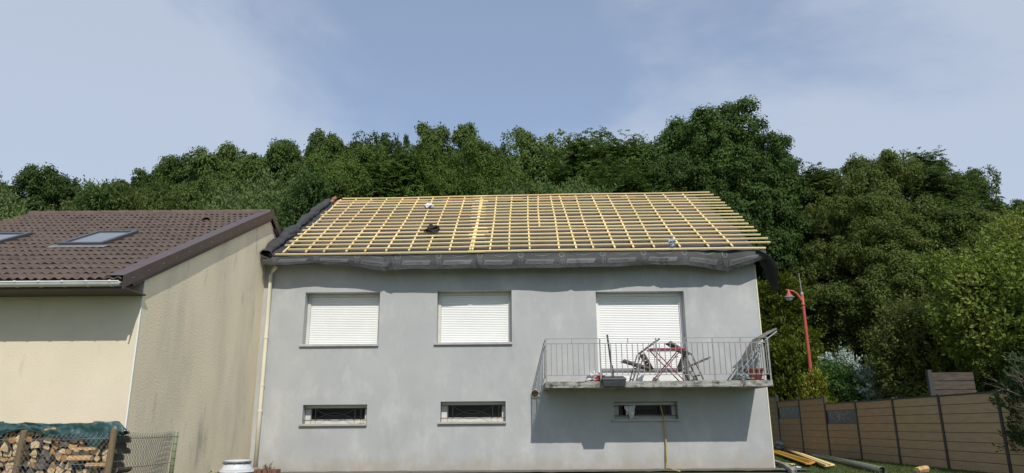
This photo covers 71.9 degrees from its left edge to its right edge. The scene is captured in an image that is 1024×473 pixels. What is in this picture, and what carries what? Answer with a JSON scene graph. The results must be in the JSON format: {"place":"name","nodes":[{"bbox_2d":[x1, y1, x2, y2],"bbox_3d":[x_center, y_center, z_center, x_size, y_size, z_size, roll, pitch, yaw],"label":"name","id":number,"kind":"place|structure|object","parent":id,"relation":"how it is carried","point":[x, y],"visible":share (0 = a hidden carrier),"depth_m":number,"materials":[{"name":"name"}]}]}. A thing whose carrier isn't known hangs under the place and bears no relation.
{"place":"outdoors","nodes":[
{"label":"outdoors","id":0,"kind":"place"},
{"bbox_2d":[0,0,1023,389],"label":"sky","id":1,"kind":"structure","parent":0,"point":[100,90],"materials":[{"name":"blue"}]},
{"bbox_2d":[281,468,808,472],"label":"gravel path","id":2,"kind":"structure","parent":0,"point":[591,470],"depth_m":14.48,"materials":[{"name":"grey gravel"}]},
{"bbox_2d":[254,469,280,472],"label":"brick edging","id":3,"kind":"object","parent":2,"relation":"on","point":[267,471],"visible":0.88,"depth_m":14.24,"materials":[{"name":"red brick"}]},
{"bbox_2d":[624,405,634,418],"bbox_3d":[2.538,3.787,15.173,0.238,0.326,0.112,0,-15,0],"label":"cloth","id":4,"kind":"object","parent":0,"point":[630,410],"visible":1,"depth_m":15.17,"materials":[{"name":"white fabric"}]},
{"bbox_2d":[486,454,980,472],"bbox_3d":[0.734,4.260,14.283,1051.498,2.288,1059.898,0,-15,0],"label":"ground","id":5,"kind":"structure","parent":0,"point":[753,471],"depth_m":14.41,"materials":[{"name":"green plant"}]},
{"bbox_2d":[0,172,42,210],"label":"oak tree","id":6,"kind":"object","parent":5,"relation":"on","point":[12,187],"depth_m":43.62,"materials":[{"name":"green plant"}]},
{"bbox_2d":[0,180,60,223],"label":"hazel tree","id":7,"kind":"object","parent":5,"relation":"on","point":[6,208],"visible":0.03,"depth_m":30.68,"materials":[{"name":"green plant"}]},
{"bbox_2d":[1,197,78,254],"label":"hazel tree","id":8,"kind":"object","parent":5,"relation":"on","point":[62,204],"depth_m":29.30,"materials":[{"name":"green plant"}]},
{"bbox_2d":[4,162,84,212],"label":"oak tree","id":9,"kind":"object","parent":5,"relation":"on","point":[54,186],"visible":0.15,"depth_m":42.79,"materials":[{"name":"green plant"}]},
{"bbox_2d":[16,175,125,272],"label":"hazel tree","id":10,"kind":"object","parent":5,"relation":"on","point":[91,197],"visible":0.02,"depth_m":30.00,"materials":[{"name":"green plant"}]},
{"bbox_2d":[0,428,178,472],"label":"wire fence","id":11,"kind":"object","parent":5,"relation":"on","point":[20,451],"visible":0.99,"depth_m":9.09,"materials":[{"name":"grey metal"}]},
{"bbox_2d":[104,167,148,189],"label":"oak tree","id":12,"kind":"object","parent":5,"relation":"on","point":[140,173],"depth_m":46.94,"materials":[{"name":"green plant"}]},
{"bbox_2d":[0,209,281,472],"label":"cream house","id":13,"kind":"structure","parent":5,"relation":"on","point":[143,322],"depth_m":11.56,"materials":[{"name":"beige paint"}]},
{"bbox_2d":[89,172,211,210],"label":"hazel tree","id":14,"kind":"object","parent":5,"relation":"on","point":[130,201],"visible":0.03,"depth_m":31.55,"materials":[{"name":"green plant"}]},
{"bbox_2d":[125,153,221,205],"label":"oak tree","id":15,"kind":"object","parent":5,"relation":"on","point":[170,169],"visible":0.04,"depth_m":42.74,"materials":[{"name":"green plant"}]},
{"bbox_2d":[154,167,249,209],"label":"broad tree","id":16,"kind":"object","parent":5,"relation":"on","point":[198,190],"visible":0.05,"depth_m":34.68,"materials":[{"name":"green plant"}]},
{"bbox_2d":[181,140,257,202],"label":"oak tree","id":17,"kind":"object","parent":5,"relation":"on","point":[200,161],"visible":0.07,"depth_m":41.20,"materials":[{"name":"green plant"}]},
{"bbox_2d":[219,459,253,472],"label":"barrel","id":18,"kind":"object","parent":5,"relation":"on","point":[238,466],"visible":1,"depth_m":11.64,"materials":[{"name":"white plastic"}]},
{"bbox_2d":[200,165,303,216],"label":"hazel tree","id":19,"kind":"object","parent":5,"relation":"on","point":[266,188],"visible":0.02,"depth_m":29.65,"materials":[{"name":"green plant"}]},
{"bbox_2d":[205,138,301,192],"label":"oak tree","id":20,"kind":"object","parent":5,"relation":"on","point":[257,163],"visible":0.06,"depth_m":40.49,"materials":[{"name":"green plant"}]},
{"bbox_2d":[241,163,342,231],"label":"hazel tree","id":21,"kind":"object","parent":5,"relation":"on","point":[307,195],"visible":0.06,"depth_m":28.06,"materials":[{"name":"green plant"}]},
{"bbox_2d":[265,128,355,195],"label":"oak tree","id":22,"kind":"object","parent":5,"relation":"on","point":[279,155],"visible":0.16,"depth_m":41.71,"materials":[{"name":"green plant"}]},
{"bbox_2d":[267,142,400,201],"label":"locust tree","id":23,"kind":"object","parent":5,"relation":"on","point":[342,170],"visible":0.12,"depth_m":32.48,"materials":[{"name":"green plant"}]},
{"bbox_2d":[345,130,407,178],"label":"oak tree","id":24,"kind":"object","parent":5,"relation":"on","point":[387,143],"visible":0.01,"depth_m":44.16,"materials":[{"name":"green plant"}]},
{"bbox_2d":[332,141,468,199],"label":"locust tree","id":25,"kind":"object","parent":5,"relation":"on","point":[393,186],"visible":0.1,"depth_m":32.48,"materials":[{"name":"green plant"}]},
{"bbox_2d":[403,134,409,153],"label":"sapling","id":26,"kind":"object","parent":5,"relation":"on","point":[406,141],"visible":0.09,"depth_m":44.97,"materials":[{"name":"green plant"}]},
{"bbox_2d":[408,120,494,168],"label":"oak tree","id":27,"kind":"object","parent":5,"relation":"on","point":[440,135],"visible":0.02,"depth_m":41.92,"materials":[{"name":"green plant"}]},
{"bbox_2d":[397,131,530,198],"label":"locust tree","id":28,"kind":"object","parent":5,"relation":"on","point":[462,181],"visible":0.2,"depth_m":32.52,"materials":[{"name":"green plant"}]},
{"bbox_2d":[444,120,498,195],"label":"oak tree","id":29,"kind":"object","parent":5,"relation":"on","point":[459,136],"visible":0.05,"depth_m":42.88,"materials":[{"name":"green plant"}]},
{"bbox_2d":[466,176,554,197],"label":"hazel tree","id":30,"kind":"object","parent":5,"relation":"on","point":[509,190],"depth_m":30.31,"materials":[{"name":"green plant"}]},
{"bbox_2d":[250,192,777,472],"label":"grey house","id":31,"kind":"structure","parent":5,"relation":"on","point":[471,333],"depth_m":15.56,"materials":[{"name":"paint"}]},
{"bbox_2d":[299,405,366,425],"bbox_3d":[-3.819,3.861,15.243,1.442,0.440,0.350,0,-15,0],"label":"basement window","id":32,"kind":"structure","parent":31,"relation":"in","point":[316,415],"depth_m":15.35,"materials":[{"name":"black glass"}]},
{"bbox_2d":[299,294,379,346],"bbox_3d":[-3.799,1.874,15.819,1.732,1.207,0.425,0,-15,0],"label":"window","id":33,"kind":"structure","parent":31,"relation":"in","point":[333,320],"depth_m":15.93,"materials":[{"name":"white plastic"}]},
{"bbox_2d":[423,223,439,233],"bbox_3d":[-1.950,-0.196,17.073,0.406,0.208,0.472,0,13,0],"label":"jacket","id":34,"kind":"object","parent":31,"relation":"on","point":[434,229],"visible":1,"depth_m":16.99,"materials":[{"name":"black fabric"}]},
{"bbox_2d":[438,402,505,423],"bbox_3d":[-0.854,3.805,15.252,1.462,0.464,0.350,0,-15,0],"label":"basement window","id":35,"kind":"structure","parent":31,"relation":"in","point":[452,412],"depth_m":15.36,"materials":[{"name":"black glass"}]},
{"bbox_2d":[434,292,511,344],"bbox_3d":[-0.855,1.834,15.824,1.722,1.212,0.425,0,-15,0],"label":"window","id":36,"kind":"structure","parent":31,"relation":"in","point":[467,318],"depth_m":15.93,"materials":[{"name":"white plastic"}]},
{"bbox_2d":[584,370,604,380],"bbox_3d":[1.684,2.842,14.402,0.491,0.234,0.301,0,-15,0],"label":"plastic bag","id":37,"kind":"object","parent":31,"relation":"on","point":[592,378],"visible":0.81,"depth_m":14.33,"materials":[{"name":"white plastic"}]},
{"bbox_2d":[601,334,626,386],"bbox_3d":[2.034,2.519,14.371,0.490,1.066,0.445,0,-15,0],"label":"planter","id":38,"kind":"object","parent":31,"relation":"on","point":[612,380],"visible":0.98,"depth_m":14.06,"materials":[{"name":"grey plastic"}]},
{"bbox_2d":[621,338,659,380],"bbox_3d":[2.702,2.595,14.838,0.785,0.865,0.500,0,-15,0],"label":"folding chair","id":39,"kind":"object","parent":31,"relation":"on","point":[630,363],"visible":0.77,"depth_m":14.69,"materials":[{"name":"grey metal"}]},
{"bbox_2d":[596,293,686,380],"bbox_3d":[2.863,2.290,15.841,1.964,2.036,0.140,0,-15,0],"label":"balcony door","id":40,"kind":"structure","parent":31,"relation":"in","point":[647,317],"depth_m":15.87,"materials":[{"name":"white plastic"}]},
{"bbox_2d":[612,402,679,421],"bbox_3d":[2.851,3.780,15.250,1.432,0.408,0.350,0,-15,0],"label":"basement window","id":41,"kind":"structure","parent":31,"relation":"in","point":[644,411],"depth_m":15.36,"materials":[{"name":"black glass"}]},
{"bbox_2d":[647,348,684,380],"bbox_3d":[3.241,2.703,14.814,0.712,0.686,0.470,0,-15,0],"label":"folding table","id":42,"kind":"object","parent":31,"relation":"on","point":[651,350],"visible":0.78,"depth_m":14.72,"materials":[{"name":"red metal"}]},
{"bbox_2d":[660,405,679,471],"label":"garden hose","id":43,"kind":"object","parent":31,"relation":"hanging from","point":[666,442],"visible":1,"depth_m":14.91,"materials":[{"name":"yellow rubber"}]},
{"bbox_2d":[665,341,710,380],"bbox_3d":[3.703,2.614,14.831,0.834,0.812,0.500,0,-15,0],"label":"folding chair","id":44,"kind":"object","parent":31,"relation":"on","point":[684,358],"visible":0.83,"depth_m":14.73,"materials":[{"name":"grey metal"}]},
{"bbox_2d":[727,328,776,379],"bbox_3d":[5.013,2.482,14.791,0.981,1.059,0.627,0,-15,0],"label":"sun lounger","id":45,"kind":"object","parent":31,"relation":"on","point":[744,357],"visible":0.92,"depth_m":14.64,"materials":[{"name":"grey metal"}]},
{"bbox_2d":[743,368,763,379],"bbox_3d":[4.970,2.844,14.529,0.324,0.242,0.324,0,-15,0],"label":"flower pot","id":46,"kind":"object","parent":31,"relation":"on","point":[756,375],"visible":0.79,"depth_m":14.40,"materials":[{"name":"red ceramic"}]},
{"bbox_2d":[470,125,574,194],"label":"oak tree","id":47,"kind":"object","parent":5,"relation":"on","point":[530,150],"visible":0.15,"depth_m":41.20,"materials":[{"name":"green plant"}]},
{"bbox_2d":[517,171,625,196],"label":"hazel tree","id":48,"kind":"object","parent":5,"relation":"on","point":[566,190],"visible":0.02,"depth_m":29.70,"materials":[{"name":"green plant"}]},
{"bbox_2d":[522,125,647,193],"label":"locust tree","id":49,"kind":"object","parent":5,"relation":"on","point":[579,150],"visible":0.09,"depth_m":38.15,"materials":[{"name":"green plant"}]},
{"bbox_2d":[559,131,660,188],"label":"locust tree","id":50,"kind":"object","parent":5,"relation":"on","point":[637,143],"visible":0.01,"depth_m":38.40,"materials":[{"name":"green plant"}]},
{"bbox_2d":[568,153,686,195],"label":"locust tree","id":51,"kind":"object","parent":5,"relation":"on","point":[629,182],"visible":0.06,"depth_m":31.14,"materials":[{"name":"green plant"}]},
{"bbox_2d":[614,114,751,192],"bbox_3d":[8.335,1.762,34.580,8.420,16.713,8.180,1,-15,-5],"label":"oak tree","id":52,"kind":"object","parent":5,"relation":"on","point":[671,133],"visible":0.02,"depth_m":34.53,"materials":[{"name":"green plant"}]},
{"bbox_2d":[646,150,736,221],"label":"oak tree","id":53,"kind":"object","parent":5,"relation":"on","point":[690,176],"visible":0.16,"depth_m":29.86,"materials":[{"name":"green plant"}]},
{"bbox_2d":[635,94,807,316],"bbox_3d":[9.671,1.472,32.807,7.994,16.333,8.229,-4,-15,14],"label":"oak tree","id":54,"kind":"object","parent":5,"relation":"on","point":[707,123],"visible":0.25,"depth_m":32.26,"materials":[{"name":"green plant"}]},
{"bbox_2d":[716,172,814,287],"bbox_3d":[10.513,2.930,31.954,6.297,12.958,6.961,0,-15,-3],"label":"oak tree","id":55,"kind":"object","parent":5,"relation":"on","point":[761,218],"visible":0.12,"depth_m":29.97,"materials":[{"name":"green plant"}]},
{"bbox_2d":[704,128,837,330],"bbox_3d":[11.230,2.034,33.047,7.496,15.317,7.717,13,-20,-40],"label":"oak tree","id":56,"kind":"object","parent":5,"relation":"on","point":[778,146],"visible":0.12,"depth_m":31.59,"materials":[{"name":"green plant"}]},
{"bbox_2d":[775,460,796,472],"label":"kerb","id":57,"kind":"structure","parent":5,"relation":"on","point":[789,468],"depth_m":14.51,"materials":[{"name":"concrete"}]},
{"bbox_2d":[757,269,816,400],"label":"thuja","id":58,"kind":"object","parent":5,"relation":"on","point":[778,308],"visible":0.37,"depth_m":26.55,"materials":[{"name":"green plant"}]},
{"bbox_2d":[764,324,829,418],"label":"thuja","id":59,"kind":"object","parent":5,"relation":"on","point":[797,364],"visible":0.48,"depth_m":25.58,"materials":[{"name":"green plant"}]},
{"bbox_2d":[784,273,811,372],"bbox_3d":[9.788,4.179,23.913,0.695,6.018,0.344,0,-15,0],"label":"street lamp","id":60,"kind":"object","parent":5,"relation":"on","point":[789,296],"visible":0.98,"depth_m":24.28,"materials":[{"name":"red metal"}]},
{"bbox_2d":[772,155,831,260],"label":"oak tree","id":61,"kind":"object","parent":5,"relation":"on","point":[792,184],"visible":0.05,"depth_m":32.31,"materials":[{"name":"green plant"}]},
{"bbox_2d":[795,366,844,402],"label":"thuja","id":62,"kind":"object","parent":5,"relation":"on","point":[809,383],"visible":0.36,"depth_m":22.53,"materials":[{"name":"green plant"}]},
{"bbox_2d":[793,358,871,402],"bbox_3d":[10.659,5.553,22.886,2.470,3.246,2.607,11,-19,-37],"label":"green shrub","id":63,"kind":"object","parent":5,"relation":"on","point":[841,376],"visible":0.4,"depth_m":22.53,"materials":[{"name":"green plant"}]},
{"bbox_2d":[774,158,892,308],"bbox_3d":[15.198,2.826,32.453,5.987,13.399,6.750,-2,-15,7],"label":"locust tree","id":64,"kind":"object","parent":5,"relation":"on","point":[817,177],"visible":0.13,"depth_m":32.95,"materials":[{"name":"green plant"}]},
{"bbox_2d":[818,342,862,370],"bbox_3d":[11.393,5.514,23.996,1.626,3.849,1.730,-14,-20,42],"label":"silver shrub","id":65,"kind":"object","parent":5,"relation":"on","point":[842,355],"visible":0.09,"depth_m":24.08,"materials":[{"name":"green plant"}]},
{"bbox_2d":[811,453,886,472],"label":"drain pipe","id":66,"kind":"object","parent":5,"relation":"on","point":[865,466],"visible":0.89,"depth_m":15.32,"materials":[{"name":"grey plastic"}]},
{"bbox_2d":[850,354,892,400],"bbox_3d":[11.443,5.340,22.189,1.531,3.270,1.505,0,-15,0],"label":"silver shrub","id":67,"kind":"object","parent":5,"relation":"on","point":[863,380],"visible":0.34,"depth_m":22.14,"materials":[{"name":"green plant"}]},
{"bbox_2d":[787,192,974,389],"bbox_3d":[15.367,3.460,29.434,7.988,10.585,7.812,3,-15,-11],"label":"locust tree","id":68,"kind":"object","parent":5,"relation":"on","point":[845,325],"visible":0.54,"depth_m":27.94,"materials":[{"name":"green plant"}]},
{"bbox_2d":[797,147,965,351],"bbox_3d":[16.584,2.468,31.570,7.928,13.678,7.753,-3,-15,10],"label":"locust tree","id":69,"kind":"object","parent":5,"relation":"on","point":[884,177],"visible":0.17,"depth_m":31.24,"materials":[{"name":"green plant"}]},
{"bbox_2d":[774,451,1005,472],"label":"grass","id":70,"kind":"structure","parent":5,"relation":"on","point":[897,469],"depth_m":14.89,"materials":[{"name":"green plant"}]},
{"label":"timber batten","id":71,"kind":"object","parent":70,"relation":"on","visible":0},
{"bbox_2d":[787,449,828,466],"bbox_3d":[7.934,6.007,19.419,0.050,0.030,10.780,-5,-16,15],"label":"timber batten","id":72,"kind":"object","parent":71,"relation":"on","point":[824,464],"visible":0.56,"depth_m":17.18,"materials":[{"name":"beige wood"}]},
{"bbox_2d":[768,389,1023,472],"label":"board fence","id":73,"kind":"object","parent":5,"relation":"on","point":[954,431],"visible":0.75,"depth_m":16.10,"materials":[{"name":"brown wood"}]},
{"bbox_2d":[852,288,988,399],"bbox_3d":[12.077,4.080,21.166,3.717,5.183,3.543,0,-15,0],"label":"olive bush","id":74,"kind":"object","parent":5,"relation":"on","point":[907,358],"visible":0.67,"depth_m":20.84,"materials":[{"name":"green plant"}]},
{"bbox_2d":[914,465,929,472],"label":"split log","id":75,"kind":"object","parent":5,"relation":"on","point":[924,468],"visible":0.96,"depth_m":13.52,"materials":[{"name":"brown wood"}]},
{"bbox_2d":[855,195,1022,391],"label":"locust tree","id":76,"kind":"object","parent":5,"relation":"on","point":[961,216],"visible":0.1,"depth_m":28.09,"materials":[{"name":"green plant"}]},
{"bbox_2d":[925,370,975,395],"bbox_3d":[10.480,4.232,16.651,1.100,2.144,0.100,0,-15,0],"label":"board screen","id":77,"kind":"object","parent":5,"relation":"on","point":[946,380],"visible":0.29,"depth_m":16.84,"materials":[{"name":"wood"}]},
{"bbox_2d":[898,145,1018,215],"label":"locust tree","id":78,"kind":"object","parent":5,"relation":"on","point":[937,183],"visible":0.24,"depth_m":32.53,"materials":[{"name":"green plant"}]},
{"bbox_2d":[902,229,1023,372],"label":"bright bush","id":79,"kind":"object","parent":5,"relation":"on","point":[982,303],"visible":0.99,"depth_m":18.46,"materials":[{"name":"green plant"}]},
{"bbox_2d":[920,205,1023,389],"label":"locust tree","id":80,"kind":"object","parent":5,"relation":"on","point":[957,241],"visible":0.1,"depth_m":27.17,"materials":[{"name":"green plant"}]},
{"bbox_2d":[946,164,1018,391],"bbox_3d":[22.299,3.192,34.467,7.937,13.695,7.762,-12,-19,38],"label":"locust tree","id":81,"kind":"object","parent":5,"relation":"on","point":[973,175],"visible":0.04,"depth_m":34.48,"materials":[{"name":"green plant"}]},
{"bbox_2d":[958,204,1023,259],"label":"bright bush","id":82,"kind":"object","parent":5,"relation":"on","point":[1014,225],"visible":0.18,"depth_m":21.09,"materials":[{"name":"green plant"}]},
{"bbox_2d":[983,350,1023,452],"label":"dark conifer","id":83,"kind":"object","parent":5,"relation":"on","point":[1017,376],"visible":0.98,"depth_m":12.54,"materials":[{"name":"green plant"}]},
{"bbox_2d":[1008,199,1023,212],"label":"oak tree","id":84,"kind":"object","parent":5,"relation":"on","point":[1020,202],"visible":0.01,"depth_m":42.38,"materials":[{"name":"green plant"}]},
{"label":"timber batten","id":85,"kind":"object","parent":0,"visible":0},
{"bbox_2d":[774,451,810,464],"bbox_3d":[7.382,5.907,18.974,0.110,0.030,7.542,-4,-15,13],"label":"timber batten","id":86,"kind":"object","parent":85,"relation":"on","point":[795,459],"visible":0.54,"depth_m":17.52,"materials":[{"name":"yellow wood"}]},
{"bbox_2d":[774,449,815,462],"bbox_3d":[7.963,6.277,20.370,0.110,0.030,9.258,-4,-15,14],"label":"timber batten","id":87,"kind":"object","parent":85,"relation":"on","point":[795,455],"visible":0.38,"depth_m":19.17,"materials":[{"name":"yellow wood"}]},
{"bbox_2d":[773,441,783,448],"bbox_3d":[8.972,7.026,23.807,0.729,0.274,0.529,0,-15,0],"label":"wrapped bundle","id":88,"kind":"object","parent":87,"relation":"on","point":[778,444],"visible":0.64,"depth_m":23.64,"materials":[{"name":"grey plastic"}]},
{"label":"firewood log","id":89,"kind":"object","parent":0,"visible":0},
{"bbox_2d":[91,469,101,472],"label":"firewood log","id":90,"kind":"object","parent":89,"relation":"on","point":[97,470],"visible":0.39,"depth_m":9.18,"materials":[{"name":"brown wood"}]},
{"bbox_2d":[91,462,105,469],"bbox_3d":[-5.399,3.019,9.317,0.116,0.088,0.332,0,-15,2],"label":"firewood log","id":91,"kind":"object","parent":90,"relation":"on","point":[95,467],"visible":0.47,"depth_m":9.16,"materials":[{"name":"brown wood"}]},
{"bbox_2d":[85,463,104,465],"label":"firewood log","id":92,"kind":"object","parent":91,"relation":"on","point":[99,464],"visible":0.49,"depth_m":9.09,"materials":[{"name":"brown wood"}]},
{"bbox_2d":[66,455,93,460],"bbox_3d":[-5.588,2.869,9.153,0.306,0.064,0.114,0,-15,-2],"label":"firewood log","id":93,"kind":"object","parent":92,"relation":"on","point":[86,457],"visible":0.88,"depth_m":9.12,"materials":[{"name":"brown wood"}]},
{"bbox_2d":[94,456,101,461],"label":"firewood log","id":94,"kind":"object","parent":91,"relation":"on","point":[97,459],"visible":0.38,"depth_m":9.19,"materials":[{"name":"brown wood"}]},
{"bbox_2d":[89,447,102,455],"bbox_3d":[-5.423,2.834,9.371,0.152,0.122,0.332,12,-14,6],"label":"firewood log","id":95,"kind":"object","parent":94,"relation":"on","point":[94,453],"visible":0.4,"depth_m":9.21,"materials":[{"name":"brown wood"}]},
{"bbox_2d":[70,447,97,449],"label":"firewood log","id":96,"kind":"object","parent":95,"relation":"on","point":[82,448],"visible":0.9,"depth_m":9.16,"materials":[{"name":"brown wood"}]},
{"bbox_2d":[0,421,128,446],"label":"tarp","id":97,"kind":"object","parent":96,"relation":"on","point":[83,429],"visible":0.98,"depth_m":9.23,"materials":[{"name":"teal plastic"}]},
{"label":"firewood log","id":98,"kind":"object","parent":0,"visible":0},
{"bbox_2d":[111,467,131,472],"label":"firewood log","id":99,"kind":"object","parent":98,"relation":"on","point":[124,469],"visible":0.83,"depth_m":9.32,"materials":[{"name":"brown wood"}]},
{"bbox_2d":[100,462,123,467],"bbox_3d":[-5.282,3.019,9.349,0.144,0.065,0.332,3,-15,3],"label":"firewood log","id":100,"kind":"object","parent":99,"relation":"on","point":[120,464],"visible":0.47,"depth_m":9.35,"materials":[{"name":"brown wood"}]},
{"bbox_2d":[102,454,123,461],"bbox_3d":[-5.288,2.932,9.372,0.132,0.098,0.332,-9,-15,-2],"label":"firewood log","id":101,"kind":"object","parent":100,"relation":"on","point":[104,456],"visible":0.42,"depth_m":9.32,"materials":[{"name":"brown wood"}]},
{"bbox_2d":[114,448,130,453],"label":"firewood log","id":102,"kind":"object","parent":101,"relation":"on","point":[118,451],"visible":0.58,"depth_m":9.37,"materials":[{"name":"brown wood"}]},
{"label":"firewood log","id":103,"kind":"object","parent":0,"visible":0},
{"bbox_2d":[33,463,55,469],"bbox_3d":[-6.122,3.021,9.319,0.166,0.085,0.332,3,-15,4],"label":"firewood log","id":104,"kind":"object","parent":103,"relation":"on","point":[42,467],"visible":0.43,"depth_m":9.16,"materials":[{"name":"grey wood"}]},
{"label":"firewood log","id":105,"kind":"object","parent":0,"visible":0},
{"bbox_2d":[0,457,8,461],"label":"firewood log","id":106,"kind":"object","parent":105,"relation":"on","point":[4,459],"visible":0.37,"depth_m":9.24,"materials":[{"name":"brown wood"}]},
{"bbox_2d":[3,450,13,456],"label":"firewood log","id":107,"kind":"object","parent":106,"relation":"on","point":[7,454],"visible":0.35,"depth_m":9.26,"materials":[{"name":"brown wood"}]},
{"bbox_2d":[0,441,13,451],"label":"firewood log","id":108,"kind":"object","parent":107,"relation":"on","point":[6,443],"visible":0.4,"depth_m":9.25,"materials":[{"name":"brown wood"}]},
{"label":"firewood log","id":109,"kind":"object","parent":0,"visible":0},
{"bbox_2d":[30,457,38,463],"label":"firewood log","id":110,"kind":"object","parent":109,"relation":"on","point":[35,460],"visible":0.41,"depth_m":9.24,"materials":[{"name":"brown wood"}]},
{"bbox_2d":[29,448,42,458],"bbox_3d":[-6.261,2.879,9.399,0.123,0.133,0.332,6,-15,1],"label":"firewood log","id":111,"kind":"object","parent":110,"relation":"on","point":[32,453],"visible":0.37,"depth_m":9.25,"materials":[{"name":"brown wood"}]},
{"bbox_2d":[31,440,44,448],"bbox_3d":[-6.245,2.767,9.407,0.142,0.106,0.332,-12,-14,-5],"label":"firewood log","id":112,"kind":"object","parent":111,"relation":"on","point":[41,443],"visible":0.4,"depth_m":9.25,"materials":[{"name":"brown wood"}]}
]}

